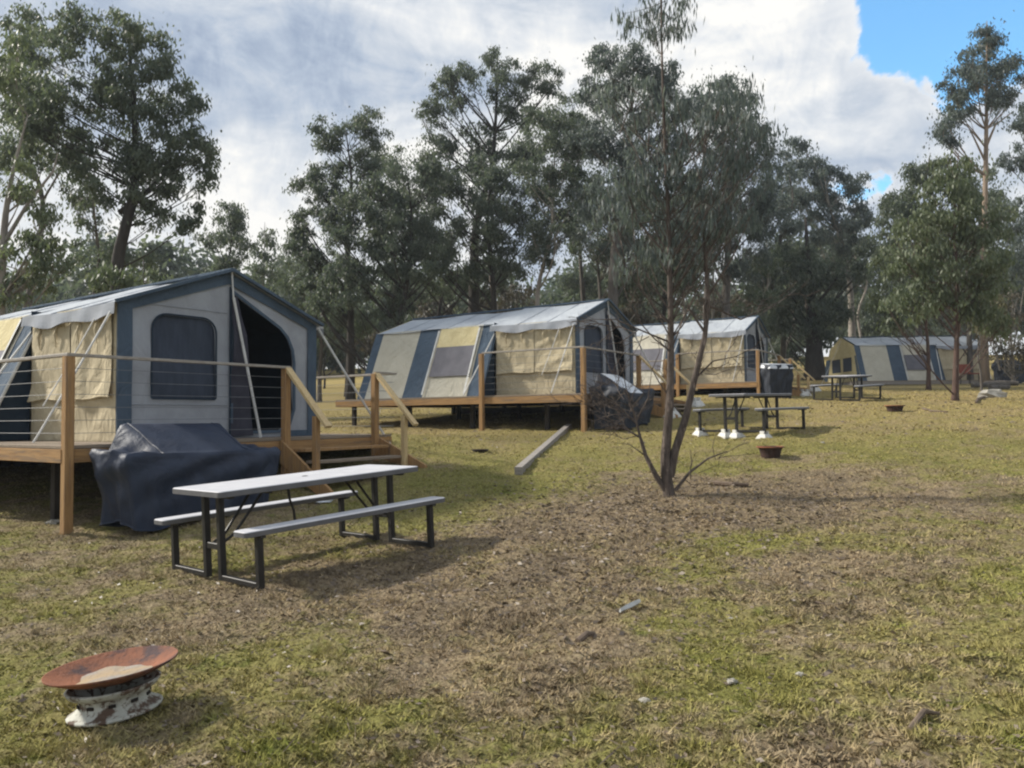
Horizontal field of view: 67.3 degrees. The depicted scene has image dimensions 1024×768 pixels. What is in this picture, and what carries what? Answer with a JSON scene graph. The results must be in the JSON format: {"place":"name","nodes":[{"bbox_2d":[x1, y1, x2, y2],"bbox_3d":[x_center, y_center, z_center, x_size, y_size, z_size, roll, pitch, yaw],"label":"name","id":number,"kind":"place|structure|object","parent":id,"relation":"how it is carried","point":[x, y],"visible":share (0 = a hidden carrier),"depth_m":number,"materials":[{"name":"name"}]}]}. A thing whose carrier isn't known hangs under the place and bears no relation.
{"place":"outdoors","nodes":[
{"label":"outdoors","id":0,"kind":"place"},
{"bbox_2d":[0,355,1023,767],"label":"ground","id":1,"kind":"structure","parent":0,"point":[602,459],"depth_m":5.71,"materials":[{"name":"green plant"}]},
{"bbox_2d":[0,19,82,315],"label":"gum tree","id":2,"kind":"object","parent":1,"relation":"on","point":[20,193],"visible":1,"depth_m":20.00,"materials":[{"name":"green plant"}]},
{"bbox_2d":[0,0,90,307],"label":"gum tree","id":3,"kind":"object","parent":1,"relation":"on","point":[6,158],"visible":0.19,"depth_m":29.09,"materials":[{"name":"green plant"}]},
{"bbox_2d":[44,519,59,523],"bbox_3d":[-5.523,1.674,9.267,0.198,0.084,0.136,-1,-2,0],"label":"stone","id":4,"kind":"object","parent":1,"relation":"on","point":[51,521],"visible":0.62,"depth_m":9.21,"materials":[{"name":"grey stone"}]},
{"bbox_2d":[35,146,165,298],"bbox_3d":[-14.550,-3.519,27.195,4.366,10.131,2.949,-1,-2,0],"label":"gum tree","id":5,"kind":"object","parent":1,"relation":"on","point":[80,202],"visible":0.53,"depth_m":27.13,"materials":[{"name":"green plant"}]},
{"bbox_2d":[41,645,177,726],"bbox_3d":[-1.822,1.389,3.520,0.556,0.213,0.556,-6,-3,-6],"label":"fire pit","id":6,"kind":"object","parent":1,"relation":"on","point":[107,688],"visible":1,"depth_m":3.49,"materials":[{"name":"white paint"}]},
{"bbox_2d":[0,0,229,290],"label":"gum tree","id":7,"kind":"object","parent":1,"relation":"on","point":[135,163],"visible":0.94,"depth_m":24.09,"materials":[{"name":"green plant"}]},
{"bbox_2d":[81,258,176,296],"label":"gum sapling","id":8,"kind":"object","parent":1,"relation":"on","point":[123,282],"visible":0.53,"depth_m":17.09,"materials":[{"name":"green plant"}]},
{"bbox_2d":[89,422,280,531],"bbox_3d":[-3.825,1.046,9.147,0.821,1.186,2.048,-2,-3,34],"label":"covered barbecue","id":9,"kind":"object","parent":1,"relation":"on","point":[141,471],"visible":0.79,"depth_m":8.67,"materials":[{"name":"fabric"}]},
{"bbox_2d":[0,353,426,534],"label":"timber deck","id":10,"kind":"structure","parent":1,"relation":"on","point":[64,454],"depth_m":10.51,"materials":[{"name":"brown wood"}]},
{"bbox_2d":[0,268,390,442],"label":"canvas tent","id":11,"kind":"object","parent":10,"relation":"on","point":[231,315],"visible":0.92,"depth_m":10.66,"materials":[{"name":"beige fabric"}]},
{"bbox_2d":[150,313,216,399],"bbox_3d":[-4.443,-0.359,10.408,0.077,1.160,0.990,-2,-3,34],"label":"window","id":12,"kind":"structure","parent":11,"relation":"in","point":[175,336],"depth_m":10.42,"materials":[{"name":"blue fabric"}]},
{"bbox_2d":[189,199,257,273],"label":"gum tree","id":13,"kind":"object","parent":1,"relation":"on","point":[235,214],"visible":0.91,"depth_m":42.16,"materials":[{"name":"green plant"}]},
{"bbox_2d":[242,226,287,294],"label":"gum tree","id":14,"kind":"object","parent":1,"relation":"on","point":[261,271],"visible":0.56,"depth_m":52.34,"materials":[{"name":"green plant"}]},
{"bbox_2d":[258,237,327,316],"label":"gum tree","id":15,"kind":"object","parent":1,"relation":"on","point":[280,267],"visible":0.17,"depth_m":45.97,"materials":[{"name":"green plant"}]},
{"bbox_2d":[154,464,444,589],"bbox_3d":[-1.828,1.180,6.839,1.470,0.729,2.050,-3,-1,40],"label":"picnic table","id":16,"kind":"object","parent":1,"relation":"on","point":[219,492],"visible":0.98,"depth_m":6.52,"materials":[{"name":"plastic"}]},
{"bbox_2d":[266,243,375,401],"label":"gum tree","id":17,"kind":"object","parent":1,"relation":"on","point":[289,286],"visible":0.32,"depth_m":39.90,"materials":[{"name":"green plant"}]},
{"bbox_2d":[314,499,333,503],"bbox_3d":[-2.500,1.508,10.004,0.390,0.084,0.323,-1,-2,0],"label":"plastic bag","id":18,"kind":"object","parent":1,"relation":"on","point":[320,502],"visible":0.35,"depth_m":9.88,"materials":[{"name":"white plastic"}]},
{"bbox_2d":[316,335,341,388],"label":"scrub bush","id":19,"kind":"object","parent":1,"relation":"on","point":[336,349],"visible":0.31,"depth_m":49.99,"materials":[{"name":"green plant"}]},
{"bbox_2d":[276,104,394,399],"bbox_3d":[-8.314,-6.175,36.306,5.702,14.667,3.171,-1,-2,0],"label":"gum tree","id":20,"kind":"object","parent":1,"relation":"on","point":[310,254],"visible":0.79,"depth_m":36.16,"materials":[{"name":"green plant"}]},
{"bbox_2d":[313,302,372,396],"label":"scrub bush","id":21,"kind":"object","parent":1,"relation":"on","point":[331,335],"visible":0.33,"depth_m":44.04,"materials":[{"name":"green plant"}]},
{"bbox_2d":[346,329,377,368],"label":"scrub bush","id":22,"kind":"object","parent":1,"relation":"on","point":[372,336],"visible":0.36,"depth_m":54.97,"materials":[{"name":"green plant"}]},
{"bbox_2d":[299,151,463,370],"bbox_3d":[-5.270,-4.699,33.883,7.453,11.625,5.689,0,-3,-23],"label":"gum tree","id":23,"kind":"object","parent":1,"relation":"on","point":[414,251],"visible":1,"depth_m":33.96,"materials":[{"name":"green plant"}]},
{"bbox_2d":[356,141,455,314],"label":"gum tree","id":24,"kind":"object","parent":1,"relation":"on","point":[397,150],"visible":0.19,"depth_m":43.50,"materials":[{"name":"green plant"}]},
{"bbox_2d":[411,295,462,319],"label":"scrub bush","id":25,"kind":"object","parent":1,"relation":"on","point":[421,312],"visible":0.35,"depth_m":52.06,"materials":[{"name":"green plant"}]},
{"bbox_2d":[384,211,512,318],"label":"gum tree","id":26,"kind":"object","parent":1,"relation":"on","point":[430,297],"visible":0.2,"depth_m":45.06,"materials":[{"name":"green plant"}]},
{"bbox_2d":[471,449,487,451],"bbox_3d":[-0.563,1.164,13.523,0.300,0.034,0.300,-1,-2,0],"label":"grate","id":27,"kind":"object","parent":1,"relation":"on","point":[477,450],"visible":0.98,"depth_m":13.42,"materials":[{"name":"black metal"}]},
{"bbox_2d":[401,140,565,316],"bbox_3d":[-1.480,-5.476,37.012,8.039,12.719,6.247,0,-3,-21],"label":"gum tree","id":28,"kind":"object","parent":1,"relation":"on","point":[513,216],"visible":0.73,"depth_m":36.95,"materials":[{"name":"green plant"}]},
{"bbox_2d":[400,45,569,312],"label":"gum tree","id":29,"kind":"object","parent":1,"relation":"on","point":[451,78],"visible":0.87,"depth_m":40.47,"materials":[{"name":"green plant"}]},
{"bbox_2d":[471,191,506,312],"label":"gum tree","id":30,"kind":"object","parent":1,"relation":"on","point":[486,248],"visible":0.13,"depth_m":38.84,"materials":[{"name":"green plant"}]},
{"bbox_2d":[479,282,535,312],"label":"scrub bush","id":31,"kind":"object","parent":1,"relation":"on","point":[508,297],"visible":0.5,"depth_m":49.86,"materials":[{"name":"green plant"}]},
{"bbox_2d":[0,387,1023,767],"bbox_3d":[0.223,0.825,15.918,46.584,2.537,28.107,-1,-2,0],"label":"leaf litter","id":32,"kind":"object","parent":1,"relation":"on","point":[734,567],"visible":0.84,"depth_m":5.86,"materials":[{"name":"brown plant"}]},
{"bbox_2d":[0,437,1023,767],"bbox_3d":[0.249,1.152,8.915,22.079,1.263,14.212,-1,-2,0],"label":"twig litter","id":33,"kind":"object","parent":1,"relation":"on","point":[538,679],"visible":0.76,"depth_m":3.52,"materials":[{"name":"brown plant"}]},
{"bbox_2d":[5,211,1023,373],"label":"distant wood","id":34,"kind":"object","parent":1,"relation":"on","point":[67,287],"visible":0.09,"depth_m":65.87,"materials":[{"name":"green plant"}]},
{"bbox_2d":[336,346,697,431],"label":"timber deck","id":35,"kind":"structure","parent":1,"relation":"on","point":[502,404],"depth_m":18.74,"materials":[{"name":"brown wood"}]},
{"bbox_2d":[357,298,660,413],"bbox_3d":[-0.515,-0.505,21.113,8.366,3.020,5.299,-2,-3,33],"label":"canvas tent","id":36,"kind":"object","parent":35,"relation":"on","point":[427,357],"visible":0.75,"depth_m":19.17,"materials":[{"name":"beige fabric"}]},
{"bbox_2d":[584,325,602,372],"bbox_3d":[1.953,-0.840,18.583,0.070,1.160,0.990,-2,-3,33],"label":"window","id":37,"kind":"structure","parent":36,"relation":"in","point":[591,336],"depth_m":18.65,"materials":[{"name":"black fabric"}]},
{"bbox_2d":[514,424,571,474],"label":"timber beam","id":38,"kind":"structure","parent":1,"relation":"on","point":[521,467],"depth_m":13.24,"materials":[{"name":"grey wood"}]},
{"bbox_2d":[498,98,613,305],"bbox_3d":[2.637,-6.246,35.052,5.485,14.105,5.689,-2,-3,36],"label":"gum tree","id":39,"kind":"object","parent":1,"relation":"on","point":[551,189],"visible":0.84,"depth_m":35.10,"materials":[{"name":"green plant"}]},
{"bbox_2d":[498,90,614,300],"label":"gum tree","id":40,"kind":"object","parent":1,"relation":"on","point":[578,117],"visible":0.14,"depth_m":45.20,"materials":[{"name":"green plant"}]},
{"bbox_2d":[552,256,603,301],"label":"gum tree","id":41,"kind":"object","parent":1,"relation":"on","point":[572,282],"visible":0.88,"depth_m":60.17,"materials":[{"name":"green plant"}]},
{"bbox_2d":[575,631,595,642],"bbox_3d":[0.409,1.403,4.279,0.035,0.056,0.150,-3,-3,43],"label":"stick","id":42,"kind":"object","parent":1,"relation":"on","point":[584,635],"visible":0.95,"depth_m":4.26,"materials":[{"name":"brown wood"}]},
{"bbox_2d":[555,202,676,320],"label":"gum tree","id":43,"kind":"object","parent":1,"relation":"on","point":[574,250],"visible":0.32,"depth_m":41.95,"materials":[{"name":"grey plant"}]},
{"bbox_2d":[589,373,654,428],"bbox_3d":[2.493,0.378,17.218,0.788,1.233,1.948,-2,-3,33],"label":"covered barbecue","id":44,"kind":"object","parent":1,"relation":"on","point":[637,394],"visible":0.69,"depth_m":16.68,"materials":[{"name":"black fabric"}]},
{"bbox_2d":[619,599,640,612],"bbox_3d":[0.745,1.398,4.849,0.036,0.049,0.216,-3,-3,44],"label":"bark strip","id":45,"kind":"object","parent":1,"relation":"on","point":[630,605],"visible":1,"depth_m":4.83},
{"bbox_2d":[556,37,713,306],"bbox_3d":[5.391,-7.479,33.248,6.722,16.298,5.182,-1,-2,15],"label":"gum tree","id":46,"kind":"object","parent":1,"relation":"on","point":[630,65],"visible":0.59,"depth_m":33.07,"materials":[{"name":"green plant"}]},
{"bbox_2d":[619,280,667,325],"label":"scrub bush","id":47,"kind":"object","parent":1,"relation":"on","point":[626,311],"visible":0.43,"depth_m":45.83,"materials":[{"name":"green plant"}]},
{"bbox_2d":[638,697,650,702],"bbox_3d":[0.601,1.436,3.482,0.067,0.028,0.045,-1,-2,0],"label":"stone","id":48,"kind":"object","parent":1,"relation":"on","point":[642,699],"visible":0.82,"depth_m":3.48,"materials":[{"name":"beige stone"}]},
{"bbox_2d":[621,173,707,324],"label":"gum tree","id":49,"kind":"object","parent":1,"relation":"on","point":[663,281],"visible":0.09,"depth_m":45.90,"materials":[{"name":"green plant"}]},
{"bbox_2d":[661,407,680,417],"bbox_3d":[3.866,0.701,18.672,0.343,0.264,0.343,1,-3,-25],"label":"concrete footing","id":50,"kind":"object","parent":1,"relation":"on","point":[675,411],"visible":0.28,"depth_m":18.58,"materials":[{"name":"white concrete"}]},
{"bbox_2d":[645,228,702,322],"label":"gum tree","id":51,"kind":"object","parent":1,"relation":"on","point":[678,293],"visible":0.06,"depth_m":46.96,"materials":[{"name":"green plant"}]},
{"bbox_2d":[547,0,827,496],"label":"forked gum","id":52,"kind":"object","parent":1,"relation":"on","point":[669,455],"visible":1,"depth_m":9.23,"materials":[{"name":"green plant"}]},
{"bbox_2d":[692,397,704,406],"bbox_3d":[4.831,0.484,20.188,0.343,0.264,0.343,1,-3,-32],"label":"concrete footing","id":53,"kind":"object","parent":1,"relation":"on","point":[697,402],"visible":0.72,"depth_m":20.08,"materials":[{"name":"white concrete"}]},
{"bbox_2d":[692,428,707,436],"bbox_3d":[3.679,0.946,15.036,0.224,0.183,0.224,0,-3,-21],"label":"concrete footing","id":54,"kind":"object","parent":1,"relation":"on","point":[698,432],"visible":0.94,"depth_m":14.96,"materials":[{"name":"white concrete"}]},
{"bbox_2d":[709,201,734,318],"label":"gum tree","id":55,"kind":"object","parent":1,"relation":"on","point":[713,310],"visible":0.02,"depth_m":41.20,"materials":[{"name":"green plant"}]},
{"bbox_2d":[634,349,814,396],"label":"timber deck","id":56,"kind":"structure","parent":1,"relation":"on","point":[725,387],"depth_m":25.77,"materials":[{"name":"brown wood"}]},
{"bbox_2d":[633,315,776,384],"bbox_3d":[5.699,-0.793,28.951,8.366,3.020,5.299,-2,-3,32],"label":"canvas tent","id":57,"kind":"object","parent":56,"relation":"on","point":[721,335],"visible":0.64,"depth_m":26.66,"materials":[{"name":"beige fabric"}]},
{"bbox_2d":[747,334,755,367],"bbox_3d":[8.226,-1.127,26.465,0.050,1.160,0.990,-2,-3,32],"label":"window","id":58,"kind":"structure","parent":57,"relation":"in","point":[750,340],"depth_m":26.52,"materials":[{"name":"black fabric"}]},
{"bbox_2d":[694,292,754,319],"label":"scrub bush","id":59,"kind":"object","parent":1,"relation":"on","point":[700,304],"visible":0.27,"depth_m":49.33,"materials":[{"name":"green plant"}]},
{"bbox_2d":[718,429,730,438],"bbox_3d":[4.074,0.952,14.659,0.224,0.183,0.224,1,-3,-25],"label":"concrete footing","id":60,"kind":"object","parent":1,"relation":"on","point":[724,435],"visible":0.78,"depth_m":14.60,"materials":[{"name":"white concrete"}]},
{"bbox_2d":[713,481,748,486],"bbox_3d":[2.727,1.247,9.606,0.433,0.062,0.141,-2,-3,29],"label":"stick","id":61,"kind":"object","parent":1,"relation":"on","point":[723,483],"visible":0.92,"depth_m":9.56,"materials":[{"name":"brown wood"}]},
{"bbox_2d":[726,678,737,683],"bbox_3d":[1.051,1.417,3.664,0.056,0.026,0.048,-1,-2,0],"label":"stone","id":62,"kind":"object","parent":1,"relation":"on","point":[734,681],"visible":1,"depth_m":3.65,"materials":[{"name":"beige stone"}]},
{"bbox_2d":[728,430,744,438],"bbox_3d":[4.240,0.954,14.500,0.224,0.183,0.224,1,-3,-27],"label":"concrete footing","id":63,"kind":"object","parent":1,"relation":"on","point":[734,434],"visible":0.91,"depth_m":14.44,"materials":[{"name":"white concrete"}]},
{"bbox_2d":[675,68,802,319],"bbox_3d":[10.848,-7.532,38.606,6.692,15.958,5.492,0,-3,-19],"label":"gum tree","id":64,"kind":"object","parent":1,"relation":"on","point":[734,271],"visible":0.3,"depth_m":38.19,"materials":[{"name":"green plant"}]},
{"bbox_2d":[703,66,797,314],"bbox_3d":[9.532,-6.241,31.261,4.011,13.435,2.449,-1,-2,0],"label":"gum tree","id":65,"kind":"object","parent":1,"relation":"on","point":[770,185],"visible":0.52,"depth_m":31.26,"materials":[{"name":"green plant"}]},
{"bbox_2d":[693,393,808,431],"bbox_3d":[4.753,0.558,15.226,1.470,0.725,2.050,-3,-2,44],"label":"picnic table","id":66,"kind":"object","parent":1,"relation":"on","point":[763,410],"visible":0.98,"depth_m":14.88,"materials":[{"name":"plastic"}]},
{"bbox_2d":[717,237,794,327],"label":"gum tree","id":67,"kind":"object","parent":1,"relation":"on","point":[767,274],"visible":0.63,"depth_m":39.90,"materials":[{"name":"green plant"}]},
{"bbox_2d":[755,431,772,438],"bbox_3d":[4.635,0.956,14.124,0.224,0.183,0.224,1,-3,-32],"label":"concrete footing","id":68,"kind":"object","parent":1,"relation":"on","point":[762,434],"visible":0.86,"depth_m":14.08,"materials":[{"name":"white concrete"}]},
{"bbox_2d":[756,446,783,457],"bbox_3d":[4.059,1.065,12.081,0.426,0.176,0.426,-1,-2,0],"label":"fire pit","id":69,"kind":"object","parent":1,"relation":"on","point":[770,451],"visible":1,"depth_m":11.95,"materials":[{"name":"metal"}]},
{"bbox_2d":[734,150,817,362],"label":"gum tree","id":70,"kind":"object","parent":1,"relation":"on","point":[790,230],"visible":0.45,"depth_m":45.70,"materials":[{"name":"green plant"}]},
{"bbox_2d":[760,363,793,398],"bbox_3d":[8.378,-0.076,24.423,0.932,1.199,0.675,0,-3,-17],"label":"covered barbecue","id":71,"kind":"object","parent":1,"relation":"on","point":[776,378],"visible":0.81,"depth_m":24.17,"materials":[{"name":"black fabric"}]},
{"bbox_2d":[768,334,805,368],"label":"scrub bush","id":72,"kind":"object","parent":1,"relation":"on","point":[789,353],"visible":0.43,"depth_m":51.91,"materials":[{"name":"green plant"}]},
{"bbox_2d":[771,243,802,363],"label":"gum tree","id":73,"kind":"object","parent":1,"relation":"on","point":[787,285],"visible":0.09,"depth_m":47.13,"materials":[{"name":"green plant"}]},
{"bbox_2d":[795,672,804,676],"bbox_3d":[1.394,1.408,3.730,0.045,0.022,0.039,-1,-2,0],"label":"stone","id":74,"kind":"object","parent":1,"relation":"on","point":[801,674],"visible":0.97,"depth_m":3.72,"materials":[{"name":"beige stone"}]},
{"bbox_2d":[800,389,811,395],"bbox_3d":[10.126,0.306,26.602,0.343,0.264,0.343,-1,-2,-1],"label":"concrete footing","id":75,"kind":"object","parent":1,"relation":"on","point":[806,393],"visible":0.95,"depth_m":26.48,"materials":[{"name":"white concrete"}]},
{"bbox_2d":[809,387,821,391],"bbox_3d":[11.061,0.158,28.135,0.343,0.264,0.343,0,-3,-16],"label":"concrete footing","id":76,"kind":"object","parent":1,"relation":"on","point":[817,389],"visible":0.65,"depth_m":28.01,"materials":[{"name":"white concrete"}]},
{"bbox_2d":[764,217,884,379],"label":"gum tree","id":77,"kind":"object","parent":1,"relation":"on","point":[811,330],"visible":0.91,"depth_m":43.78,"materials":[{"name":"green plant"}]},
{"bbox_2d":[778,135,874,337],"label":"gum tree","id":78,"kind":"object","parent":1,"relation":"on","point":[828,201],"visible":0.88,"depth_m":48.07,"materials":[{"name":"green plant"}]},
{"bbox_2d":[814,601,849,605],"bbox_3d":[2.023,1.383,4.846,0.223,0.023,0.058,-1,-2,6],"label":"stick","id":79,"kind":"object","parent":1,"relation":"on","point":[817,602],"visible":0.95,"depth_m":4.85,"materials":[{"name":"brown wood"}]},
{"bbox_2d":[810,375,883,400],"bbox_3d":[10.131,0.103,23.231,1.470,0.725,2.050,0,2,44],"label":"picnic table","id":80,"kind":"object","parent":1,"relation":"on","point":[859,390],"visible":0.99,"depth_m":22.93,"materials":[{"name":"plastic"}]},
{"bbox_2d":[830,215,878,337],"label":"gum tree","id":81,"kind":"object","parent":1,"relation":"on","point":[859,307],"visible":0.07,"depth_m":50.23,"materials":[{"name":"green plant"}]},
{"bbox_2d":[842,290,895,337],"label":"scrub bush","id":82,"kind":"object","parent":1,"relation":"on","point":[873,319],"visible":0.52,"depth_m":51.81,"materials":[{"name":"green plant"}]},
{"bbox_2d":[884,405,905,411],"bbox_3d":[9.185,0.583,18.451,0.466,0.151,0.466,-1,-2,0],"label":"fire pit","id":83,"kind":"object","parent":1,"relation":"on","point":[890,408],"visible":1,"depth_m":18.30,"materials":[{"name":"metal"}]},
{"bbox_2d":[859,217,945,389],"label":"gum sapling","id":84,"kind":"object","parent":1,"relation":"on","point":[877,260],"visible":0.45,"depth_m":29.00,"materials":[{"name":"green plant"}]},
{"bbox_2d":[833,380,993,385],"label":"timber deck","id":85,"kind":"structure","parent":1,"relation":"on","point":[909,382],"depth_m":37.08,"materials":[{"name":"brown wood"}]},
{"bbox_2d":[823,335,991,382],"bbox_3d":[19.841,-0.973,39.806,8.366,3.020,5.299,-1,-2,0],"label":"canvas tent","id":86,"kind":"object","parent":85,"relation":"on","point":[882,358],"visible":0.66,"depth_m":38.06,"materials":[{"name":"beige fabric"}]},
{"bbox_2d":[888,315,947,337],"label":"scrub bush","id":87,"kind":"object","parent":1,"relation":"on","point":[936,331],"visible":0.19,"depth_m":55.90,"materials":[{"name":"green plant"}]},
{"bbox_2d":[907,708,939,730],"bbox_3d":[1.625,1.325,3.052,0.240,0.049,0.042,1,-3,-38],"label":"stick","id":88,"kind":"object","parent":1,"relation":"on","point":[921,714],"visible":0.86,"depth_m":3.05,"materials":[{"name":"brown wood"}]},
{"bbox_2d":[922,407,947,411],"bbox_3d":[9.972,0.612,18.292,0.193,0.126,1.252,-1,-2,5],"label":"stick","id":89,"kind":"object","parent":1,"relation":"on","point":[933,410],"visible":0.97,"depth_m":18.06,"materials":[{"name":"brown wood"}]},
{"bbox_2d":[855,149,1018,335],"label":"gum tree","id":90,"kind":"object","parent":1,"relation":"on","point":[892,206],"visible":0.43,"depth_m":40.10,"materials":[{"name":"green plant"}]},
{"bbox_2d":[866,139,1022,400],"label":"gum sapling","id":91,"kind":"object","parent":1,"relation":"on","point":[975,283],"visible":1,"depth_m":21.45,"materials":[{"name":"green plant"}]},
{"bbox_2d":[886,186,1023,379],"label":"gum tree","id":92,"kind":"object","parent":1,"relation":"on","point":[969,353],"visible":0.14,"depth_m":38.02,"materials":[{"name":"green plant"}]},
{"bbox_2d":[959,364,978,383],"bbox_3d":[21.563,-0.467,36.257,0.636,0.957,0.540,0,-3,-17],"label":"camp chair","id":93,"kind":"object","parent":1,"relation":"on","point":[962,367],"visible":0.75,"depth_m":36.42,"materials":[{"name":"red fabric"}]},
{"bbox_2d":[922,10,1023,382],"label":"gum tree","id":94,"kind":"object","parent":1,"relation":"on","point":[973,73],"visible":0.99,"depth_m":34.31,"materials":[{"name":"green plant"}]},
{"bbox_2d":[975,396,984,402],"bbox_3d":[13.168,0.432,21.610,0.108,0.280,3.809,-2,-3,35],"label":"stick","id":95,"kind":"object","parent":1,"relation":"on","point":[978,399],"visible":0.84,"depth_m":21.14,"materials":[{"name":"wood"}]},
{"bbox_2d":[971,382,1010,387],"bbox_3d":[19.211,0.040,30.863,1.617,0.235,0.204,0,-2,-7],"label":"log","id":96,"kind":"object","parent":1,"relation":"on","point":[976,385],"visible":0.6,"depth_m":30.76,"materials":[{"name":"grey wood"}]},
{"bbox_2d":[965,293,1017,391],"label":"tree","id":97,"kind":"object","parent":1,"relation":"on","point":[1002,305],"visible":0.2,"depth_m":27.04,"materials":[{"name":"green plant"}]},
{"bbox_2d":[977,389,1006,397],"bbox_3d":[14.042,0.331,22.613,0.775,0.360,0.648,-1,-2,0],"label":"stone","id":98,"kind":"object","parent":1,"relation":"on","point":[990,393],"visible":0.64,"depth_m":22.40,"materials":[{"name":"grey stone"}]},
{"bbox_2d":[964,287,1023,380],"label":"scrub bush","id":99,"kind":"object","parent":1,"relation":"on","point":[1013,347],"visible":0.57,"depth_m":32.91,"materials":[{"name":"green plant"}]},
{"bbox_2d":[988,384,1009,388],"bbox_3d":[18.136,0.123,28.623,1.124,0.220,0.184,1,-3,-27],"label":"log","id":100,"kind":"object","parent":1,"relation":"on","point":[999,386],"visible":0.87,"depth_m":28.50,"materials":[{"name":"grey wood"}]},
{"bbox_2d":[984,380,1018,385],"bbox_3d":[20.551,-0.033,32.305,1.245,0.262,0.245,-1,-2,15],"label":"log","id":101,"kind":"object","parent":1,"relation":"on","point":[1014,383],"visible":0.51,"depth_m":32.16,"materials":[{"name":"grey wood"}]},
{"bbox_2d":[982,101,1023,280],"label":"gum tree","id":102,"kind":"object","parent":1,"relation":"on","point":[1018,125],"visible":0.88,"depth_m":30.27,"materials":[{"name":"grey plant"}]},
{"bbox_2d":[991,360,1023,382],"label":"covered barbecue","id":103,"kind":"object","parent":1,"relation":"on","point":[998,374],"visible":0.38,"depth_m":36.33,"materials":[{"name":"black fabric"}]},
{"bbox_2d":[0,0,1023,368],"label":"sky","id":104,"kind":"structure","parent":0,"point":[855,79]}
]}

